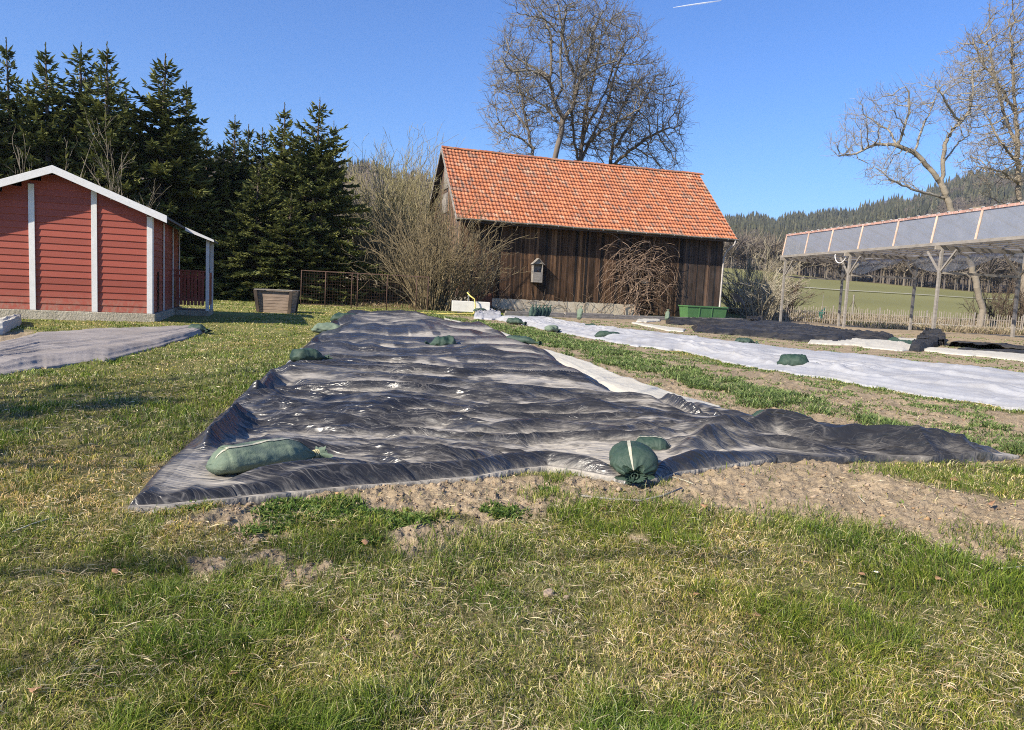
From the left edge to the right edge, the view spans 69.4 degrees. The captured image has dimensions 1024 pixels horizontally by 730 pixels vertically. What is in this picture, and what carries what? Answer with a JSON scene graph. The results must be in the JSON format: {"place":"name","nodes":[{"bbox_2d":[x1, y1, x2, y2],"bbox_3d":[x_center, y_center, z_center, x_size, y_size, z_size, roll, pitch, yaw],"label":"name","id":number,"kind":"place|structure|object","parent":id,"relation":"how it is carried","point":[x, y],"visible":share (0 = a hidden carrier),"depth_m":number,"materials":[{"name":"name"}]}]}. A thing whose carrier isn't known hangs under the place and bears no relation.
{"place":"outdoors","nodes":[
{"label":"outdoors","id":0,"kind":"place"},
{"bbox_2d":[309,292,514,312],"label":"dry grass","id":1,"kind":"structure","parent":0,"point":[370,303],"depth_m":39.81,"materials":[{"name":"plant"}]},
{"bbox_2d":[0,152,1023,729],"bbox_3d":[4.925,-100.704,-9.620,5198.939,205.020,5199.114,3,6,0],"label":"ground","id":2,"kind":"structure","parent":0,"point":[872,296],"depth_m":3.52,"materials":[{"name":"plant"}]},
{"bbox_2d":[0,314,21,334],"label":"cloth roll","id":3,"kind":"object","parent":2,"relation":"on","point":[9,323],"visible":0.94,"depth_m":13.77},
{"bbox_2d":[0,71,26,178],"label":"spruce tree","id":4,"kind":"object","parent":2,"relation":"on","point":[8,154],"visible":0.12,"depth_m":33.71,"materials":[{"name":"green plant"}]},
{"bbox_2d":[0,37,37,174],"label":"spruce tree","id":5,"kind":"object","parent":2,"relation":"on","point":[14,112],"visible":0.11,"depth_m":34.91,"materials":[{"name":"green plant"}]},
{"bbox_2d":[0,79,61,160],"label":"spruce tree","id":6,"kind":"object","parent":2,"relation":"on","point":[29,92],"visible":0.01,"depth_m":39.74,"materials":[{"name":"green plant"}]},
{"bbox_2d":[12,517,53,531],"bbox_3d":[-2.107,0.700,3.253,0.016,0.007,0.218,4,6,12],"label":"stick","id":7,"kind":"object","parent":2,"relation":"on","point":[31,524],"visible":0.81,"depth_m":3.24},
{"bbox_2d":[1,42,86,176],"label":"spruce tree","id":8,"kind":"object","parent":2,"relation":"on","point":[42,143],"visible":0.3,"depth_m":34.23,"materials":[{"name":"green plant"}]},
{"bbox_2d":[3,115,115,177],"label":"sapling","id":9,"kind":"object","parent":2,"relation":"on","point":[66,147],"visible":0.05,"depth_m":31.99,"materials":[{"name":"brown plant"}]},
{"bbox_2d":[78,72,98,134],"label":"spruce tree","id":10,"kind":"object","parent":2,"relation":"on","point":[97,96],"depth_m":41.47,"materials":[{"name":"green plant"}]},
{"bbox_2d":[12,42,169,223],"bbox_3d":[-21.606,-9.299,36.382,9.615,12.902,7.442,3,5,-8],"label":"spruce tree","id":11,"kind":"object","parent":2,"relation":"on","point":[73,131],"visible":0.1,"depth_m":35.56,"materials":[{"name":"green plant"}]},
{"bbox_2d":[0,325,204,374],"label":"fleece sheet","id":12,"kind":"object","parent":2,"relation":"on","point":[52,349],"visible":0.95,"depth_m":10.56,"materials":[{"name":"fabric"}]},
{"bbox_2d":[188,324,211,331],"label":"gravel bag","id":13,"kind":"object","parent":12,"relation":"on","point":[201,327],"visible":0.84,"depth_m":14.86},
{"bbox_2d":[36,101,171,215],"bbox_3d":[-17.672,-7.022,32.419,4.940,8.291,7.033,-2,7,-38],"label":"sapling","id":14,"kind":"object","parent":2,"relation":"on","point":[104,169],"visible":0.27,"depth_m":32.85,"materials":[{"name":"brown plant"}]},
{"bbox_2d":[0,165,217,321],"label":"garden shed","id":15,"kind":"structure","parent":2,"relation":"on","point":[73,247],"depth_m":17.02,"materials":[{"name":"red wood"}]},
{"bbox_2d":[68,41,152,207],"bbox_3d":[-19.339,-9.086,35.365,5.288,12.425,6.990,-2,7,-43],"label":"spruce tree","id":16,"kind":"object","parent":2,"relation":"on","point":[117,123],"visible":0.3,"depth_m":34.73,"materials":[{"name":"green plant"}]},
{"bbox_2d":[113,92,169,200],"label":"spruce tree","id":17,"kind":"object","parent":2,"relation":"on","point":[133,103],"depth_m":40.86,"materials":[{"name":"green plant"}]},
{"bbox_2d":[80,53,237,298],"bbox_3d":[-17.921,-9.178,37.156,8.622,12.911,11.141,6,4,7],"label":"spruce tree","id":18,"kind":"object","parent":2,"relation":"on","point":[161,142],"visible":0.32,"depth_m":36.69,"materials":[{"name":"green plant"}]},
{"bbox_2d":[164,80,212,262],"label":"spruce tree","id":19,"kind":"object","parent":2,"relation":"on","point":[195,139],"visible":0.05,"depth_m":39.97,"materials":[{"name":"green plant"}]},
{"bbox_2d":[143,126,234,295],"bbox_3d":[-17.706,-7.890,38.486,4.977,9.150,6.692,7,6,40],"label":"spruce tree","id":20,"kind":"object","parent":2,"relation":"on","point":[165,195],"visible":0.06,"depth_m":37.77,"materials":[{"name":"green plant"}]},
{"bbox_2d":[159,162,243,297],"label":"spruce tree","id":21,"kind":"object","parent":2,"relation":"on","point":[209,230],"visible":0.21,"depth_m":37.90,"materials":[{"name":"green plant"}]},
{"bbox_2d":[199,133,219,180],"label":"spruce tree","id":22,"kind":"object","parent":2,"relation":"on","point":[206,143],"visible":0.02,"depth_m":41.83,"materials":[{"name":"green plant"}]},
{"bbox_2d":[176,140,262,299],"bbox_3d":[-15.390,-7.671,39.692,5.369,8.582,7.219,5,6,15],"label":"spruce tree","id":23,"kind":"object","parent":2,"relation":"on","point":[226,190],"visible":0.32,"depth_m":38.73,"materials":[{"name":"green plant"}]},
{"bbox_2d":[213,114,256,257],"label":"spruce tree","id":24,"kind":"object","parent":2,"relation":"on","point":[244,173],"visible":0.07,"depth_m":40.90,"materials":[{"name":"green plant"}]},
{"bbox_2d":[237,124,261,169],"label":"spruce tree","id":25,"kind":"object","parent":2,"relation":"on","point":[248,134],"visible":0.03,"depth_m":44.00,"materials":[{"name":"green plant"}]},
{"bbox_2d":[204,162,303,300],"bbox_3d":[-13.299,-6.638,38.267,5.270,7.532,6.810,2,7,-27],"label":"spruce tree","id":26,"kind":"object","parent":2,"relation":"on","point":[259,206],"visible":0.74,"depth_m":37.33,"materials":[{"name":"green plant"}]},
{"bbox_2d":[231,127,281,222],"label":"spruce tree","id":27,"kind":"object","parent":2,"relation":"on","point":[263,144],"visible":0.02,"depth_m":41.80,"materials":[{"name":"green plant"}]},
{"bbox_2d":[253,289,299,313],"bbox_3d":[-8.261,-2.230,26.022,1.330,0.849,1.235,2,6,-4],"label":"wooden planter","id":28,"kind":"object","parent":2,"relation":"on","point":[278,301],"visible":0.96,"depth_m":25.55,"materials":[{"name":"brown wood"}]},
{"bbox_2d":[246,102,317,289],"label":"spruce tree","id":29,"kind":"object","parent":2,"relation":"on","point":[286,183],"visible":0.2,"depth_m":39.56,"materials":[{"name":"green plant"}]},
{"bbox_2d":[241,194,326,303],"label":"spruce tree","id":30,"kind":"object","parent":2,"relation":"on","point":[291,232],"visible":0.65,"depth_m":37.09,"materials":[{"name":"green plant"}]},
{"bbox_2d":[281,130,336,227],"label":"spruce tree","id":31,"kind":"object","parent":2,"relation":"on","point":[310,200],"depth_m":42.79,"materials":[{"name":"green plant"}]},
{"bbox_2d":[237,100,395,304],"bbox_3d":[-10.297,-8.453,39.479,8.264,11.451,6.396,5,5,4],"label":"spruce tree","id":32,"kind":"object","parent":2,"relation":"on","point":[323,170],"visible":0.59,"depth_m":38.88,"materials":[{"name":"green plant"}]},
{"bbox_2d":[292,213,361,305],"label":"spruce tree","id":33,"kind":"object","parent":2,"relation":"on","point":[333,266],"visible":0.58,"depth_m":38.33,"materials":[{"name":"green plant"}]},
{"bbox_2d":[317,120,356,295],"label":"spruce tree","id":34,"kind":"object","parent":2,"relation":"on","point":[350,216],"visible":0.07,"depth_m":41.52,"materials":[{"name":"green plant"}]},
{"bbox_2d":[330,312,355,321],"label":"gravel bag","id":35,"kind":"object","parent":2,"relation":"on","point":[337,315],"visible":0.15,"depth_m":20.41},
{"bbox_2d":[300,270,428,311],"bbox_3d":[-6.759,-3.333,33.874,5.864,1.761,0.051,3,6,0],"label":"fence","id":36,"kind":"object","parent":2,"relation":"on","point":[351,306],"visible":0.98,"depth_m":33.86,"materials":[{"name":"metal"}]},
{"bbox_2d":[311,122,452,295],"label":"willow bush","id":37,"kind":"object","parent":2,"relation":"on","point":[376,192],"visible":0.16,"depth_m":44.87,"materials":[{"name":"brown plant"}]},
{"bbox_2d":[329,198,443,300],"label":"willow bush","id":38,"kind":"object","parent":2,"relation":"on","point":[370,283],"visible":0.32,"depth_m":41.52,"materials":[{"name":"brown plant"}]},
{"bbox_2d":[343,142,455,301],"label":"willow bush","id":39,"kind":"object","parent":2,"relation":"on","point":[412,224],"visible":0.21,"depth_m":42.39,"materials":[{"name":"brown plant"}]},
{"bbox_2d":[339,124,464,293],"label":"willow bush","id":40,"kind":"object","parent":2,"relation":"on","point":[412,173],"visible":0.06,"depth_m":48.86,"materials":[{"name":"brown plant"}]},
{"bbox_2d":[340,175,536,310],"bbox_3d":[-4.037,-5.861,36.007,9.455,6.634,9.236,0,6,-28],"label":"willow shrub","id":41,"kind":"object","parent":2,"relation":"on","point":[429,268],"visible":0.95,"depth_m":36.54,"materials":[{"name":"brown plant"}]},
{"bbox_2d":[421,292,475,314],"bbox_3d":[-2.948,-2.760,32.663,3.109,1.052,0.892,-2,7,-37],"label":"garden hose","id":42,"kind":"object","parent":2,"relation":"on","point":[459,313],"visible":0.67,"depth_m":33.02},
{"bbox_2d":[451,291,489,312],"bbox_3d":[-1.897,-2.813,33.983,1.720,1.139,0.750,2,6,-7],"label":"stone trough","id":43,"kind":"object","parent":2,"relation":"on","point":[462,306],"visible":0.7,"depth_m":33.61,"materials":[{"name":"stone"}]},
{"bbox_2d":[470,292,491,307],"bbox_3d":[-1.646,-3.330,39.064,1.180,1.000,0.050,2,6,-8],"label":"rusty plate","id":44,"kind":"object","parent":2,"relation":"on","point":[488,297],"visible":0.38,"depth_m":39.09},
{"bbox_2d":[437,229,532,301],"bbox_3d":[-1.466,-4.843,37.933,5.584,4.470,5.516,3,6,0],"label":"willow shrub","id":45,"kind":"object","parent":2,"relation":"on","point":[484,293],"visible":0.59,"depth_m":37.90,"materials":[{"name":"brown plant"}]},
{"bbox_2d":[474,308,500,319],"bbox_3d":[-0.979,-2.417,33.951,1.203,0.359,10.387,3,6,0],"label":"cloth pile","id":46,"kind":"object","parent":2,"relation":"on","point":[491,314],"visible":0.9,"depth_m":30.06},
{"bbox_2d":[0,297,1023,729],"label":"lawn grass","id":47,"kind":"structure","parent":2,"relation":"on","point":[128,711],"depth_m":2.60,"materials":[{"name":"plant"}]},
{"bbox_2d":[506,317,526,324],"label":"gravel bag","id":48,"kind":"object","parent":2,"relation":"on","point":[516,321],"visible":1,"depth_m":25.29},
{"bbox_2d":[474,46,559,155],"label":"young tree","id":49,"kind":"object","parent":2,"relation":"on","point":[525,126],"visible":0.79,"depth_m":57.98,"materials":[{"name":"brown plant"}]},
{"bbox_2d":[175,468,908,549],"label":"weeds","id":50,"kind":"object","parent":2,"relation":"on","point":[286,505],"visible":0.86,"depth_m":3.62,"materials":[{"name":"plant"}]},
{"bbox_2d":[543,588,553,597],"bbox_3d":[0.139,0.874,2.826,0.042,0.028,0.052,8,13,41],"label":"soil clod","id":51,"kind":"object","parent":2,"relation":"on","point":[547,591],"visible":0.93,"depth_m":2.81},
{"bbox_2d":[544,325,560,331],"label":"gravel bag","id":52,"kind":"object","parent":2,"relation":"on","point":[552,328],"visible":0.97,"depth_m":21.60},
{"bbox_2d":[479,0,640,158],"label":"oak tree","id":53,"kind":"object","parent":2,"relation":"on","point":[540,73],"visible":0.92,"depth_m":54.35,"materials":[{"name":"brown plant"}]},
{"bbox_2d":[128,310,1018,512],"bbox_3d":[-2.614,-0.732,15.501,6.438,0.513,23.372,1,6,-19],"label":"ground sheet","id":54,"kind":"object","parent":2,"relation":"on","point":[382,397],"visible":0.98,"depth_m":5.72,"materials":[{"name":"black plastic"}]},
{"bbox_2d":[205,438,332,474],"bbox_3d":[-1.397,0.516,4.299,0.253,0.181,0.785,8,8,42],"label":"gravel bag","id":55,"kind":"object","parent":54,"relation":"on","point":[236,458],"visible":0.85,"depth_m":4.15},
{"bbox_2d":[289,348,332,360],"bbox_3d":[-2.537,-0.130,9.293,0.522,0.173,0.302,-1,7,-35],"label":"gravel bag","id":56,"kind":"object","parent":54,"relation":"on","point":[304,354],"visible":0.84,"depth_m":9.16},
{"bbox_2d":[311,322,340,332],"bbox_3d":[-3.590,-0.729,14.701,0.805,0.238,0.318,2,6,-8],"label":"gravel bag","id":57,"kind":"object","parent":54,"relation":"on","point":[320,327],"visible":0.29,"depth_m":14.57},
{"bbox_2d":[424,335,456,345],"bbox_3d":[-1.185,-0.389,12.373,0.561,0.233,0.347,2,6,-5],"label":"gravel bag","id":58,"kind":"object","parent":54,"relation":"on","point":[443,340],"visible":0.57,"depth_m":12.26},
{"bbox_2d":[506,335,541,344],"bbox_3d":[0.205,-0.496,14.548,0.805,0.156,0.278,5,6,25],"label":"gravel bag","id":59,"kind":"object","parent":54,"relation":"on","point":[526,339],"visible":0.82,"depth_m":14.44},
{"bbox_2d":[609,440,658,484],"bbox_3d":[0.773,0.599,4.694,0.311,0.200,0.556,3,6,7],"label":"gravel bag","id":60,"kind":"object","parent":54,"relation":"on","point":[628,459],"visible":1,"depth_m":4.54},
{"bbox_2d":[636,435,670,449],"bbox_3d":[1.039,0.573,5.286,0.353,0.133,0.200,4,6,8],"label":"gravel bag","id":61,"kind":"object","parent":54,"relation":"on","point":[656,442],"visible":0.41,"depth_m":5.22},
{"bbox_2d":[577,306,582,319],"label":"leaning bag","id":62,"kind":"object","parent":2,"relation":"on","point":[579,313],"visible":1,"depth_m":33.22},
{"bbox_2d":[424,145,738,316],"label":"barn","id":63,"kind":"structure","parent":2,"relation":"on","point":[570,211],"depth_m":43.25,"materials":[{"name":"wood"}]},
{"bbox_2d":[531,258,544,282],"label":"niche box","id":64,"kind":"object","parent":63,"relation":"attached to","point":[537,269],"visible":1,"depth_m":41.48,"materials":[{"name":"grey wood"}]},
{"bbox_2d":[494,286,610,313],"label":"creeper","id":65,"kind":"object","parent":63,"relation":"attached to","point":[555,305],"visible":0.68,"depth_m":42.41,"materials":[{"name":"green plant"}]},
{"bbox_2d":[595,233,680,315],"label":"climbing vine","id":66,"kind":"object","parent":63,"relation":"attached to","point":[636,312],"visible":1,"depth_m":43.32,"materials":[{"name":"brown plant"}]},
{"bbox_2d":[639,279,659,314],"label":"door","id":67,"kind":"structure","parent":63,"relation":"in","point":[653,309],"depth_m":43.98,"materials":[{"name":"brown wood"}]},
{"bbox_2d":[536,0,672,161],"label":"ash tree","id":68,"kind":"object","parent":2,"relation":"on","point":[581,153],"visible":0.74,"depth_m":57.20,"materials":[{"name":"brown plant"}]},
{"bbox_2d":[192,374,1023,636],"bbox_3d":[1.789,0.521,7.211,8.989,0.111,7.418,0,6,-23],"label":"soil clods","id":69,"kind":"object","parent":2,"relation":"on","point":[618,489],"visible":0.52,"depth_m":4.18,"materials":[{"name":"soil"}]},
{"bbox_2d":[210,151,1023,292],"bbox_3d":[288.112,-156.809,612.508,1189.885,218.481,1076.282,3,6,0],"label":"distant wood","id":70,"kind":"object","parent":2,"relation":"on","point":[750,229],"visible":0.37,"depth_m":544.34,"materials":[{"name":"plant"}]},
{"bbox_2d":[504,311,742,319],"bbox_3d":[6.265,-2.433,37.927,15.011,0.290,0.220,0,6,-28],"label":"timber edging","id":71,"kind":"object","parent":2,"relation":"on","point":[584,315],"visible":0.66,"depth_m":36.75,"materials":[{"name":"grey wood"}]},
{"bbox_2d":[530,344,720,407],"bbox_3d":[0.995,0.001,11.745,0.835,0.156,8.934,2,6,-11],"label":"fleece edge","id":72,"kind":"object","parent":2,"relation":"on","point":[611,381],"visible":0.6,"depth_m":9.54,"materials":[{"name":"fabric"}]},
{"bbox_2d":[581,487,682,501],"bbox_3d":[0.733,0.746,4.215,0.684,0.017,0.171,0,6,-23],"label":"stick","id":73,"kind":"object","parent":2,"relation":"on","point":[634,499],"visible":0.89,"depth_m":4.15,"materials":[{"name":"brown wood"}]},
{"bbox_2d":[579,48,697,171],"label":"linden tree","id":74,"kind":"object","parent":2,"relation":"on","point":[650,136],"visible":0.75,"depth_m":60.30,"materials":[{"name":"brown plant"}]},
{"bbox_2d":[636,318,659,322],"bbox_3d":[7.232,-2.381,38.678,1.109,0.145,8.620,4,6,12],"label":"cloth pile","id":75,"kind":"object","parent":2,"relation":"on","point":[647,320],"visible":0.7,"depth_m":36.44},
{"bbox_2d":[632,322,685,331],"bbox_3d":[6.003,-1.539,29.764,1.396,0.116,7.704,2,6,-4],"label":"fleece strip","id":76,"kind":"object","parent":2,"relation":"on","point":[665,328],"visible":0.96,"depth_m":28.66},
{"bbox_2d":[665,309,669,319],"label":"leaning bag","id":77,"kind":"object","parent":2,"relation":"on","point":[667,314],"visible":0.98,"depth_m":38.68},
{"bbox_2d":[678,305,727,317],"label":"green tub","id":78,"kind":"object","parent":2,"relation":"on","point":[700,311],"visible":0.82,"depth_m":43.07,"materials":[{"name":"plastic"}]},
{"bbox_2d":[424,312,1023,455],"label":"cover crop","id":79,"kind":"object","parent":2,"relation":"on","point":[756,396],"visible":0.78,"depth_m":10.09,"materials":[{"name":"plant"}]},
{"bbox_2d":[732,293,746,318],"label":"pipe coil","id":80,"kind":"object","parent":2,"relation":"on","point":[737,297],"visible":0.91,"depth_m":44.54,"materials":[{"name":"black plastic"}]},
{"bbox_2d":[720,272,775,313],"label":"garden bush","id":81,"kind":"object","parent":2,"relation":"on","point":[723,297],"visible":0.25,"depth_m":54.27,"materials":[{"name":"green plant"}]},
{"bbox_2d":[747,315,762,320],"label":"netting bundle","id":82,"kind":"object","parent":2,"relation":"on","point":[752,317],"visible":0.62,"depth_m":42.98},
{"bbox_2d":[495,315,1023,410],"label":"fleece sheet","id":83,"kind":"object","parent":2,"relation":"on","point":[1001,388],"visible":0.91,"depth_m":13.27,"materials":[{"name":"fabric"}]},
{"bbox_2d":[529,304,534,315],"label":"leaning bag","id":84,"kind":"object","parent":83,"relation":"on","point":[531,311],"visible":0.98,"depth_m":32.17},
{"bbox_2d":[594,331,619,336],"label":"gravel bag","id":85,"kind":"object","parent":83,"relation":"on","point":[601,333],"visible":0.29,"depth_m":19.43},
{"bbox_2d":[735,338,758,343],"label":"gravel bag","id":86,"kind":"object","parent":83,"relation":"on","point":[745,340],"visible":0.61,"depth_m":20.08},
{"bbox_2d":[777,354,817,365],"bbox_3d":[5.031,-0.053,13.051,0.678,0.286,0.419,5,6,20],"label":"gravel bag","id":87,"kind":"object","parent":83,"relation":"on","point":[793,359],"visible":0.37,"depth_m":12.93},
{"bbox_2d":[691,324,841,341],"bbox_3d":[8.967,-1.216,26.967,4.597,0.322,7.472,-3,8,-44],"label":"netting sheet","id":88,"kind":"object","parent":2,"relation":"on","point":[802,336],"visible":0.94,"depth_m":25.82,"materials":[{"name":"fabric"}]},
{"bbox_2d":[721,249,812,319],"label":"garden bush","id":89,"kind":"object","parent":2,"relation":"on","point":[775,299],"visible":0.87,"depth_m":48.27,"materials":[{"name":"brown plant"}]},
{"bbox_2d":[721,237,820,315],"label":"garden bush","id":90,"kind":"object","parent":2,"relation":"on","point":[749,267],"visible":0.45,"depth_m":52.50,"materials":[{"name":"brown plant"}]},
{"bbox_2d":[666,317,893,339],"bbox_3d":[11.916,-2.168,37.709,8.324,0.373,26.794,4,6,9],"label":"netting sheet","id":91,"kind":"object","parent":2,"relation":"on","point":[845,334],"visible":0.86,"depth_m":32.30,"materials":[{"name":"fabric"}]},
{"bbox_2d":[767,271,823,313],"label":"garden bush","id":92,"kind":"object","parent":2,"relation":"on","point":[795,299],"visible":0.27,"depth_m":55.46,"materials":[{"name":"brown plant"}]},
{"bbox_2d":[808,339,863,345],"bbox_3d":[11.028,-0.734,24.045,1.435,0.143,5.101,8,8,43],"label":"fleece strip","id":93,"kind":"object","parent":2,"relation":"on","point":[831,342],"visible":0.66,"depth_m":22.78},
{"bbox_2d":[658,306,1023,334],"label":"dry grass","id":94,"kind":"structure","parent":2,"relation":"on","point":[958,328],"depth_m":50.56,"materials":[{"name":"plant"}]},
{"bbox_2d":[850,338,910,350],"bbox_3d":[12.076,-0.702,24.093,1.958,0.175,7.375,6,6,26],"label":"fleece strip","id":95,"kind":"object","parent":2,"relation":"on","point":[880,344],"visible":0.65,"depth_m":22.47,"materials":[{"name":"fabric"}]},
{"bbox_2d":[888,337,911,343],"bbox_3d":[13.031,-0.749,24.620,1.054,0.237,4.217,6,7,29],"label":"netting bundle","id":96,"kind":"object","parent":95,"relation":"on","point":[899,340],"visible":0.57,"depth_m":24.98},
{"bbox_2d":[740,303,1023,329],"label":"picket fence","id":97,"kind":"object","parent":2,"relation":"on","point":[905,315],"visible":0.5,"depth_m":49.30,"materials":[{"name":"brown wood"}]},
{"bbox_2d":[779,201,1023,336],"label":"canopy frame","id":98,"kind":"object","parent":2,"relation":"on","point":[940,248],"visible":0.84,"depth_m":34.12,"materials":[{"name":"grey wood"}]},
{"bbox_2d":[822,39,1018,326],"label":"willow tree","id":99,"kind":"object","parent":2,"relation":"on","point":[946,197],"visible":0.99,"depth_m":49.52,"materials":[{"name":"brown plant"}]},
{"bbox_2d":[909,336,938,351],"bbox_3d":[12.834,-0.677,23.155,0.629,0.358,5.556,7,7,34],"label":"netting bundle","id":100,"kind":"object","parent":2,"relation":"on","point":[919,345],"visible":0.94,"depth_m":22.26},
{"bbox_2d":[916,327,945,345],"bbox_3d":[16.109,-1.138,28.268,0.870,0.545,8.343,6,7,31],"label":"netting bundle","id":101,"kind":"object","parent":2,"relation":"on","point":[930,333],"visible":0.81,"depth_m":26.55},
{"bbox_2d":[924,347,1023,361],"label":"fleece strip","id":102,"kind":"object","parent":2,"relation":"on","point":[1006,355],"visible":0.85,"depth_m":20.41,"materials":[{"name":"fabric"}]},
{"bbox_2d":[958,347,1023,353],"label":"netting sheet","id":103,"kind":"object","parent":102,"relation":"on","point":[1002,350],"visible":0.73,"depth_m":22.04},
{"bbox_2d":[932,0,1023,318],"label":"alder tree","id":104,"kind":"object","parent":2,"relation":"on","point":[1017,178],"visible":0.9,"depth_m":55.89,"materials":[{"name":"brown plant"}]},
{"bbox_2d":[947,341,1023,349],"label":"netting sheet","id":105,"kind":"object","parent":2,"relation":"on","point":[985,345],"visible":0.93,"depth_m":23.95,"materials":[{"name":"fabric"}]},
{"bbox_2d":[958,287,1022,321],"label":"garden bush","id":106,"kind":"object","parent":2,"relation":"on","point":[988,308],"visible":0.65,"depth_m":57.76,"materials":[{"name":"brown plant"}]},
{"bbox_2d":[983,269,1023,325],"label":"garden bush","id":107,"kind":"object","parent":2,"relation":"on","point":[1010,311],"visible":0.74,"depth_m":55.43,"materials":[{"name":"brown plant"}]},
{"bbox_2d":[0,0,1023,219],"label":"sky","id":108,"kind":"structure","parent":0,"point":[772,77],"materials":[{"name":"blue"}]},
{"bbox_2d":[779,285,993,298],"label":"farm track","id":109,"kind":"structure","parent":0,"point":[890,292],"depth_m":161.84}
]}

